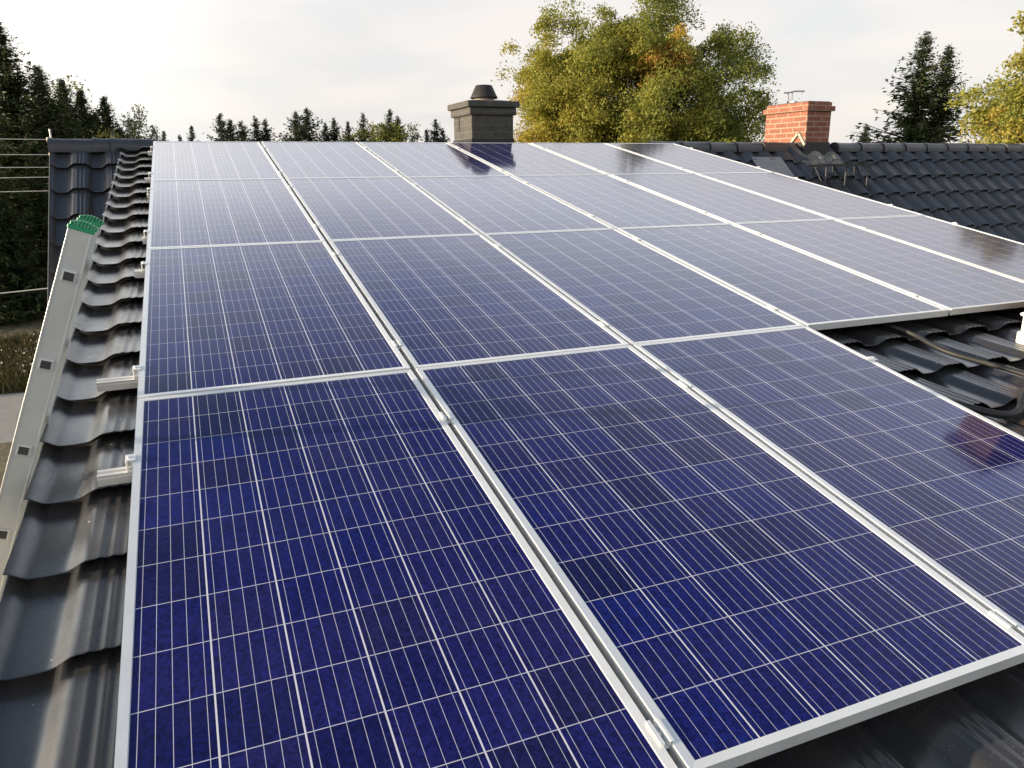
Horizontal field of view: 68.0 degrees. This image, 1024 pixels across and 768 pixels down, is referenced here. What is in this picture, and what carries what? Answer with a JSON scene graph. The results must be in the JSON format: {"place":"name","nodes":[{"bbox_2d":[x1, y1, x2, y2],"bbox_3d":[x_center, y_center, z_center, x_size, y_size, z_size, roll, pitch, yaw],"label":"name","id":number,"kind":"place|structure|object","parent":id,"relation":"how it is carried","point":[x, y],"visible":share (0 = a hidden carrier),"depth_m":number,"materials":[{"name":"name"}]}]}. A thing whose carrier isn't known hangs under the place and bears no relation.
{"place":"outdoors","nodes":[
{"label":"outdoors","id":0,"kind":"place"},
{"bbox_2d":[0,392,24,442],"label":"road","id":1,"kind":"structure","parent":0,"point":[10,406],"depth_m":16.41,"materials":[{"name":"grey asphalt"}]},
{"bbox_2d":[0,330,40,393],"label":"dry grass","id":2,"kind":"structure","parent":0,"point":[12,369],"depth_m":20.46,"materials":[{"name":"green plant"}]},
{"bbox_2d":[0,334,36,371],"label":"wild flowers","id":3,"kind":"object","parent":2,"relation":"on","point":[23,356],"visible":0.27,"depth_m":20.46,"materials":[{"name":"white plant"}]},
{"bbox_2d":[0,311,45,488],"bbox_3d":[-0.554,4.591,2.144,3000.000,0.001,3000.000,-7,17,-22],"label":"ground","id":4,"kind":"structure","parent":0,"point":[30,325],"depth_m":24.91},
{"bbox_2d":[0,188,45,300],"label":"spruce tree","id":5,"kind":"object","parent":4,"relation":"on","point":[9,195],"visible":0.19,"depth_m":25.81,"materials":[{"name":"green plant"}]},
{"bbox_2d":[0,192,47,324],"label":"spruce tree","id":6,"kind":"object","parent":4,"relation":"on","point":[12,239],"visible":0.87,"depth_m":26.15,"materials":[{"name":"green plant"}]},
{"bbox_2d":[0,211,47,326],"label":"spruce tree","id":7,"kind":"object","parent":4,"relation":"on","point":[2,315],"visible":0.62,"depth_m":25.74,"materials":[{"name":"green plant"}]},
{"bbox_2d":[9,155,48,313],"bbox_3d":[-16.885,-5.250,27.756,4.149,6.152,4.032,8,18,28],"label":"spruce tree","id":8,"kind":"object","parent":4,"relation":"on","point":[35,198],"visible":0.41,"depth_m":27.03,"materials":[{"name":"green plant"}]},
{"bbox_2d":[0,21,79,304],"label":"spruce tree","id":9,"kind":"object","parent":4,"relation":"on","point":[16,116],"visible":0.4,"depth_m":27.84,"materials":[{"name":"green plant"}]},
{"bbox_2d":[0,63,90,244],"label":"spruce tree","id":10,"kind":"object","parent":4,"relation":"on","point":[46,88],"visible":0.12,"depth_m":29.14,"materials":[{"name":"green plant"}]},
{"bbox_2d":[5,75,93,126],"bbox_3d":[-19.867,-8.840,33.628,3.566,9.117,3.672,-7,17,-22],"label":"broadleaf tree","id":11,"kind":"object","parent":4,"relation":"on","point":[75,86],"visible":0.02,"depth_m":32.30,"materials":[{"name":"green plant"}]},
{"bbox_2d":[0,214,103,599],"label":"ladder","id":12,"kind":"object","parent":4,"relation":"on","point":[81,236],"visible":1,"depth_m":2.33,"materials":[{"name":"metal"}]},
{"bbox_2d":[37,78,97,138],"bbox_3d":[-18.734,-8.384,32.752,7.012,9.039,6.904,2,16,10],"label":"spruce tree","id":13,"kind":"object","parent":4,"relation":"on","point":[62,89],"visible":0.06,"depth_m":31.69,"materials":[{"name":"green plant"}]},
{"bbox_2d":[66,87,118,138],"bbox_3d":[-18.337,-8.313,33.286,6.515,8.813,6.010,-5,16,-14],"label":"spruce tree","id":14,"kind":"object","parent":4,"relation":"on","point":[82,102],"visible":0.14,"depth_m":32.40,"materials":[{"name":"green plant"}]},
{"bbox_2d":[80,126,125,138],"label":"broadleaf tree","id":15,"kind":"object","parent":4,"relation":"on","point":[110,136],"visible":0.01,"depth_m":31.14,"materials":[{"name":"green plant"}]},
{"bbox_2d":[90,95,130,138],"bbox_3d":[-18.571,-8.995,35.704,6.139,8.647,6.216,1,16,7],"label":"spruce tree","id":16,"kind":"object","parent":4,"relation":"on","point":[106,118],"visible":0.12,"depth_m":34.71,"materials":[{"name":"green plant"}]},
{"bbox_2d":[103,102,160,140],"bbox_3d":[-16.456,-8.246,33.560,2.473,7.950,2.216,0,16,1],"label":"birch tree","id":17,"kind":"object","parent":4,"relation":"on","point":[133,131],"visible":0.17,"depth_m":32.57,"materials":[{"name":"green plant"}]},
{"bbox_2d":[146,124,164,140],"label":"birch tree","id":18,"kind":"object","parent":4,"relation":"on","point":[152,131],"visible":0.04,"depth_m":33.32,"materials":[{"name":"green plant"}]},
{"bbox_2d":[158,131,168,140],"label":"spruce tree","id":19,"kind":"object","parent":4,"relation":"on","point":[164,133],"visible":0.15,"depth_m":60.98,"materials":[{"name":"green plant"}]},
{"bbox_2d":[186,126,198,140],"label":"spruce tree","id":20,"kind":"object","parent":4,"relation":"on","point":[192,137],"visible":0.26,"depth_m":61.70,"materials":[{"name":"green plant"}]},
{"bbox_2d":[202,113,238,141],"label":"spruce tree","id":21,"kind":"object","parent":4,"relation":"on","point":[221,132],"visible":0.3,"depth_m":62.24,"materials":[{"name":"green plant"}]},
{"bbox_2d":[225,119,241,141],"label":"spruce tree","id":22,"kind":"object","parent":4,"relation":"on","point":[230,124],"visible":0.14,"depth_m":63.12,"materials":[{"name":"green plant"}]},
{"bbox_2d":[230,120,260,142],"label":"spruce tree","id":23,"kind":"object","parent":4,"relation":"on","point":[242,134],"visible":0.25,"depth_m":62.39,"materials":[{"name":"green plant"}]},
{"bbox_2d":[245,116,274,141],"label":"spruce tree","id":24,"kind":"object","parent":4,"relation":"on","point":[255,125],"visible":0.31,"depth_m":63.20,"materials":[{"name":"green plant"}]},
{"bbox_2d":[255,118,282,143],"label":"spruce tree","id":25,"kind":"object","parent":4,"relation":"on","point":[265,124],"visible":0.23,"depth_m":63.10,"materials":[{"name":"green plant"}]},
{"bbox_2d":[272,110,322,141],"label":"spruce tree","id":26,"kind":"object","parent":4,"relation":"on","point":[296,118],"visible":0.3,"depth_m":62.44,"materials":[{"name":"green plant"}]},
{"bbox_2d":[274,108,331,141],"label":"spruce tree","id":27,"kind":"object","parent":4,"relation":"on","point":[308,128],"visible":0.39,"depth_m":62.33,"materials":[{"name":"green plant"}]},
{"bbox_2d":[316,122,335,141],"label":"spruce tree","id":28,"kind":"object","parent":4,"relation":"on","point":[325,133],"visible":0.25,"depth_m":64.72,"materials":[{"name":"green plant"}]},
{"bbox_2d":[322,117,342,141],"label":"spruce tree","id":29,"kind":"object","parent":4,"relation":"on","point":[335,131],"visible":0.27,"depth_m":64.73,"materials":[{"name":"green plant"}]},
{"bbox_2d":[342,121,353,141],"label":"spruce tree","id":30,"kind":"object","parent":4,"relation":"on","point":[348,130],"visible":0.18,"depth_m":64.99,"materials":[{"name":"green plant"}]},
{"bbox_2d":[337,130,361,142],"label":"broadleaf tree","id":31,"kind":"object","parent":4,"relation":"on","point":[349,140],"visible":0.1,"depth_m":64.48,"materials":[{"name":"green plant"}]},
{"bbox_2d":[350,113,375,141],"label":"spruce tree","id":32,"kind":"object","parent":4,"relation":"on","point":[363,124],"visible":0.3,"depth_m":64.22,"materials":[{"name":"green plant"}]},
{"bbox_2d":[351,121,394,141],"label":"broadleaf tree","id":33,"kind":"object","parent":4,"relation":"on","point":[380,132],"visible":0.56,"depth_m":63.54,"materials":[{"name":"green plant"}]},
{"bbox_2d":[379,108,402,141],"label":"spruce tree","id":34,"kind":"object","parent":4,"relation":"on","point":[389,118],"visible":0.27,"depth_m":64.43,"materials":[{"name":"green plant"}]},
{"bbox_2d":[379,121,408,141],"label":"broadleaf tree","id":35,"kind":"object","parent":4,"relation":"on","point":[389,138],"visible":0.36,"depth_m":63.91,"materials":[{"name":"green plant"}]},
{"bbox_2d":[391,115,410,141],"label":"spruce tree","id":36,"kind":"object","parent":4,"relation":"on","point":[399,121],"visible":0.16,"depth_m":65.32,"materials":[{"name":"green plant"}]},
{"bbox_2d":[402,122,421,141],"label":"broadleaf tree","id":37,"kind":"object","parent":4,"relation":"on","point":[415,136],"visible":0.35,"depth_m":66.13,"materials":[{"name":"green plant"}]},
{"bbox_2d":[423,130,430,141],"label":"spruce tree","id":38,"kind":"object","parent":4,"relation":"on","point":[426,134],"visible":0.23,"depth_m":66.09,"materials":[{"name":"green plant"}]},
{"bbox_2d":[426,119,449,141],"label":"spruce tree","id":39,"kind":"object","parent":4,"relation":"on","point":[434,137],"visible":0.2,"depth_m":66.11,"materials":[{"name":"green plant"}]},
{"bbox_2d":[432,128,450,141],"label":"spruce tree","id":40,"kind":"object","parent":4,"relation":"on","point":[441,131],"visible":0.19,"depth_m":66.88,"materials":[{"name":"green plant"}]},
{"bbox_2d":[0,85,1023,767],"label":"house","id":41,"kind":"structure","parent":4,"relation":"on","point":[62,617],"depth_m":2.85,"materials":[{"name":"tile"}]},
{"bbox_2d":[148,146,692,155],"bbox_3d":[-0.581,-2.505,8.282,6.162,0.154,0.062,-7,17,-22],"label":"mounting rail","id":42,"kind":"object","parent":41,"relation":"attached to","point":[150,153],"visible":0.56,"depth_m":7.16,"materials":[{"name":"metal"}]},
{"bbox_2d":[144,166,760,182],"bbox_3d":[-0.097,-1.968,7.226,6.167,0.154,0.062,-7,17,-22],"label":"mounting rail","id":43,"kind":"object","parent":41,"relation":"attached to","point":[147,180],"visible":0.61,"depth_m":6.12,"materials":[{"name":"metal"}]},
{"bbox_2d":[151,141,283,179],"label":"solar panel","id":44,"kind":"object","parent":43,"relation":"attached to","point":[185,160],"visible":0.83,"depth_m":6.72,"materials":[{"name":"glass"}]},
{"bbox_2d":[261,141,403,180],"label":"solar panel","id":45,"kind":"object","parent":43,"relation":"attached to","point":[319,159],"visible":0.9,"depth_m":7.10,"materials":[{"name":"glass"}]},
{"bbox_2d":[359,142,510,177],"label":"solar panel","id":46,"kind":"object","parent":43,"relation":"attached to","point":[424,159],"visible":0.73,"depth_m":7.48,"materials":[{"name":"glass"}]},
{"bbox_2d":[448,142,607,176],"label":"solar panel","id":47,"kind":"object","parent":43,"relation":"attached to","point":[520,159],"visible":0.76,"depth_m":7.84,"materials":[{"name":"glass"}]},
{"bbox_2d":[530,143,692,174],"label":"solar panel","id":48,"kind":"object","parent":43,"relation":"attached to","point":[608,159],"visible":0.73,"depth_m":8.24,"materials":[{"name":"glass"}]},
{"bbox_2d":[606,143,771,172],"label":"solar panel","id":49,"kind":"object","parent":43,"relation":"attached to","point":[687,158],"visible":0.73,"depth_m":8.62,"materials":[{"name":"glass"}]},
{"bbox_2d":[147,177,798,199],"bbox_3d":[0.144,-1.715,6.732,6.142,0.154,0.062,-7,17,-22],"label":"mounting rail","id":50,"kind":"object","parent":41,"relation":"attached to","point":[148,194],"visible":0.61,"depth_m":5.96,"materials":[{"name":"metal"}]},
{"bbox_2d":[96,356,877,486],"bbox_3d":[0.212,0.123,2.892,3.181,0.154,0.062,-7,17,-22],"label":"mounting rail","id":51,"kind":"object","parent":41,"relation":"attached to","point":[112,476],"visible":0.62,"depth_m":2.32,"materials":[{"name":"metal"}]},
{"bbox_2d":[96,292,918,391],"bbox_3d":[1.333,-0.333,4.006,6.262,0.154,0.062,-7,17,-22],"label":"mounting rail","id":52,"kind":"object","parent":41,"relation":"attached to","point":[116,383],"visible":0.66,"depth_m":2.88,"materials":[{"name":"metal"}]},
{"bbox_2d":[137,241,409,398],"bbox_3d":[-1.232,-0.397,3.666,0.992,0.037,1.928,-7,27,-22],"label":"solar panel","id":53,"kind":"object","parent":52,"relation":"attached to","point":[221,317],"visible":0.84,"depth_m":3.40,"materials":[{"name":"glass"}]},
{"bbox_2d":[329,234,628,374],"bbox_3d":[-0.297,-0.512,4.037,0.992,0.035,1.928,-7,28,-22],"label":"solar panel","id":54,"kind":"object","parent":52,"relation":"attached to","point":[442,300],"visible":0.86,"depth_m":3.79,"materials":[{"name":"glass"}]},
{"bbox_2d":[484,228,804,346],"bbox_3d":[0.636,-0.625,4.410,0.992,0.035,1.928,-7,28,-22],"label":"solar panel","id":55,"kind":"object","parent":52,"relation":"attached to","point":[630,290],"visible":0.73,"depth_m":4.19,"materials":[{"name":"glass"}]},
{"bbox_2d":[618,224,948,330],"bbox_3d":[1.572,-0.739,4.781,0.992,0.037,1.928,-7,27,-22],"label":"solar panel","id":56,"kind":"object","parent":52,"relation":"attached to","point":[810,291],"visible":0.83,"depth_m":4.54,"materials":[{"name":"glass"}]},
{"bbox_2d":[734,219,1023,314],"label":"solar panel","id":57,"kind":"object","parent":52,"relation":"attached to","point":[953,286],"visible":0.89,"depth_m":4.97,"materials":[{"name":"glass"}]},
{"bbox_2d":[836,215,1023,280],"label":"solar panel","id":58,"kind":"object","parent":52,"relation":"attached to","point":[997,254],"visible":0.8,"depth_m":5.71,"materials":[{"name":"glass"}]},
{"bbox_2d":[142,204,893,243],"bbox_3d":[0.608,-1.199,5.717,6.147,0.154,0.062,-7,17,-22],"label":"mounting rail","id":59,"kind":"object","parent":41,"relation":"attached to","point":[144,239],"visible":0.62,"depth_m":4.95,"materials":[{"name":"metal"}]},
{"bbox_2d":[147,179,324,248],"bbox_3d":[-1.965,-1.209,5.260,0.992,0.035,1.928,-7,28,-22],"label":"solar panel","id":60,"kind":"object","parent":59,"relation":"attached to","point":[201,212],"visible":0.83,"depth_m":5.08,"materials":[{"name":"glass"}]},
{"bbox_2d":[286,177,479,244],"bbox_3d":[-1.032,-1.325,5.633,0.992,0.035,1.928,-7,28,-22],"label":"solar panel","id":61,"kind":"object","parent":59,"relation":"attached to","point":[347,208],"visible":0.9,"depth_m":5.46,"materials":[{"name":"glass"}]},
{"bbox_2d":[406,176,613,235],"bbox_3d":[-0.097,-1.437,6.005,0.992,0.037,1.928,-7,27,-22],"label":"solar panel","id":62,"kind":"object","parent":59,"relation":"attached to","point":[482,205],"visible":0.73,"depth_m":5.84,"materials":[{"name":"glass"}]},
{"bbox_2d":[514,175,730,229],"bbox_3d":[0.837,-1.550,6.377,0.992,0.036,1.928,-7,28,-22],"label":"solar panel","id":63,"kind":"object","parent":59,"relation":"attached to","point":[613,202],"visible":0.73,"depth_m":6.23,"materials":[{"name":"glass"}]},
{"bbox_2d":[610,173,832,223],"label":"solar panel","id":64,"kind":"object","parent":59,"relation":"attached to","point":[731,204],"visible":0.74,"depth_m":6.61,"materials":[{"name":"glass"}]},
{"bbox_2d":[697,172,923,218],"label":"solar panel","id":65,"kind":"object","parent":59,"relation":"attached to","point":[825,201],"visible":0.74,"depth_m":6.98,"materials":[{"name":"glass"}]},
{"bbox_2d":[134,222,957,277],"bbox_3d":[0.850,-0.918,5.163,6.172,0.154,0.062,-7,17,-22],"label":"mounting rail","id":66,"kind":"object","parent":41,"relation":"attached to","point":[139,273],"visible":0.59,"depth_m":4.04,"materials":[{"name":"metal"}]},
{"bbox_2d":[783,90,804,102],"bbox_3d":[4.154,-4.233,11.216,0.391,0.202,0.100,-7,17,-22],"label":"roof aerial","id":67,"kind":"object","parent":41,"relation":"on","point":[791,92],"visible":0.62,"depth_m":11.20,"materials":[{"name":"metal"}]},
{"bbox_2d":[645,608,1017,759],"bbox_3d":[0.770,0.710,1.743,3.126,0.154,0.062,-7,17,-22],"label":"mounting rail","id":68,"kind":"object","parent":41,"relation":"attached to","point":[661,733],"visible":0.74,"depth_m":1.55,"materials":[{"name":"metal"}]},
{"bbox_2d":[114,369,677,767],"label":"solar panel","id":69,"kind":"object","parent":68,"relation":"attached to","point":[344,572],"visible":1,"depth_m":1.81,"materials":[{"name":"glass"}]},
{"bbox_2d":[416,345,1023,767],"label":"solar panel","id":70,"kind":"object","parent":68,"relation":"attached to","point":[734,593],"visible":0.95,"depth_m":2.04,"materials":[{"name":"glass"}]},
{"bbox_2d":[634,326,1023,636],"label":"solar panel","id":71,"kind":"object","parent":68,"relation":"attached to","point":[932,479],"visible":0.82,"depth_m":2.73,"materials":[{"name":"glass"}]},
{"bbox_2d":[808,164,875,187],"bbox_3d":[4.553,-2.883,10.518,0.970,0.316,0.265,-7,17,-22],"label":"roof step","id":72,"kind":"object","parent":41,"relation":"attached to","point":[834,165],"visible":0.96,"depth_m":10.42,"materials":[{"name":"black metal"}]},
{"bbox_2d":[879,323,1023,376],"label":"black cable","id":73,"kind":"object","parent":41,"relation":"on","point":[956,354],"visible":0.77,"depth_m":3.74,"materials":[{"name":"rubber"}]},
{"bbox_2d":[946,387,1023,418],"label":"black cable","id":74,"kind":"object","parent":41,"relation":"on","point":[1018,410],"visible":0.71,"depth_m":3.17,"materials":[{"name":"rubber"}]},
{"bbox_2d":[1016,312,1023,344],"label":"roof vent","id":75,"kind":"object","parent":41,"relation":"on","point":[1020,337],"visible":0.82,"depth_m":3.99,"materials":[{"name":"white plastic"}]},
{"bbox_3d":[-4.637,-1.378,7.934,0.055,2.440,0.049,-7,17,-22],"label":"service mast","id":76,"kind":"object","parent":41,"relation":"attached to","visible":0},
{"bbox_2d":[14,139,45,139],"bbox_3d":[-11.587,-1.805,4.810,15.030,0.418,0.008,-7,17,-22],"label":"overhead wire","id":77,"kind":"object","parent":76,"relation":"attached to","point":[29,139],"visible":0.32,"depth_m":7.57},
{"bbox_2d":[491,0,796,142],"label":"autumn tree","id":78,"kind":"object","parent":4,"relation":"on","point":[587,91],"visible":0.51,"depth_m":22.42,"materials":[{"name":"green plant"}]},
{"bbox_2d":[853,124,878,142],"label":"spruce tree","id":79,"kind":"object","parent":4,"relation":"on","point":[866,133],"visible":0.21,"depth_m":60.73,"materials":[{"name":"green plant"}]},
{"bbox_2d":[846,30,976,143],"bbox_3d":[13.626,-6.862,25.889,6.826,9.594,7.322,-9,18,-28],"label":"spruce tree","id":80,"kind":"object","parent":4,"relation":"on","point":[909,108],"visible":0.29,"depth_m":24.90,"materials":[{"name":"green plant"}]},
{"bbox_2d":[891,43,975,142],"bbox_3d":[14.086,-6.541,25.626,5.643,9.157,6.167,-2,16,-4],"label":"spruce tree","id":81,"kind":"object","parent":4,"relation":"on","point":[948,53],"visible":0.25,"depth_m":24.86,"materials":[{"name":"green plant"}]},
{"bbox_2d":[943,10,1023,143],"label":"autumn tree","id":82,"kind":"object","parent":4,"relation":"on","point":[994,120],"visible":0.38,"depth_m":15.89,"materials":[{"name":"yellow plant"}]},
{"bbox_2d":[0,0,1023,143],"label":"sky","id":83,"kind":"structure","parent":0,"point":[188,63],"materials":[{"name":"white"}]},
{"bbox_3d":[-18.505,1.239,2.671,0.260,6.480,0.260,-7,17,-22],"label":"utility pole","id":84,"kind":"object","parent":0,"visible":0},
{"bbox_2d":[0,177,44,177],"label":"overhead wire","id":85,"kind":"object","parent":84,"relation":"attached to","point":[22,177],"visible":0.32,"depth_m":7.62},
{"bbox_2d":[0,288,47,293],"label":"overhead wire","id":86,"kind":"object","parent":84,"relation":"attached to","point":[23,290],"visible":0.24,"depth_m":7.86,"materials":[{"name":"grey metal"}]},
{"bbox_2d":[0,154,48,154],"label":"overhead wire","id":87,"kind":"object","parent":84,"relation":"attached to","point":[24,154],"visible":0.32,"depth_m":7.58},
{"bbox_2d":[0,167,48,167],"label":"overhead wire","id":88,"kind":"object","parent":84,"relation":"attached to","point":[24,167],"visible":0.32,"depth_m":7.60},
{"bbox_2d":[0,190,48,191],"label":"overhead wire","id":89,"kind":"object","parent":84,"relation":"attached to","point":[20,191],"visible":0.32,"depth_m":7.64,"materials":[{"name":"grey metal"}]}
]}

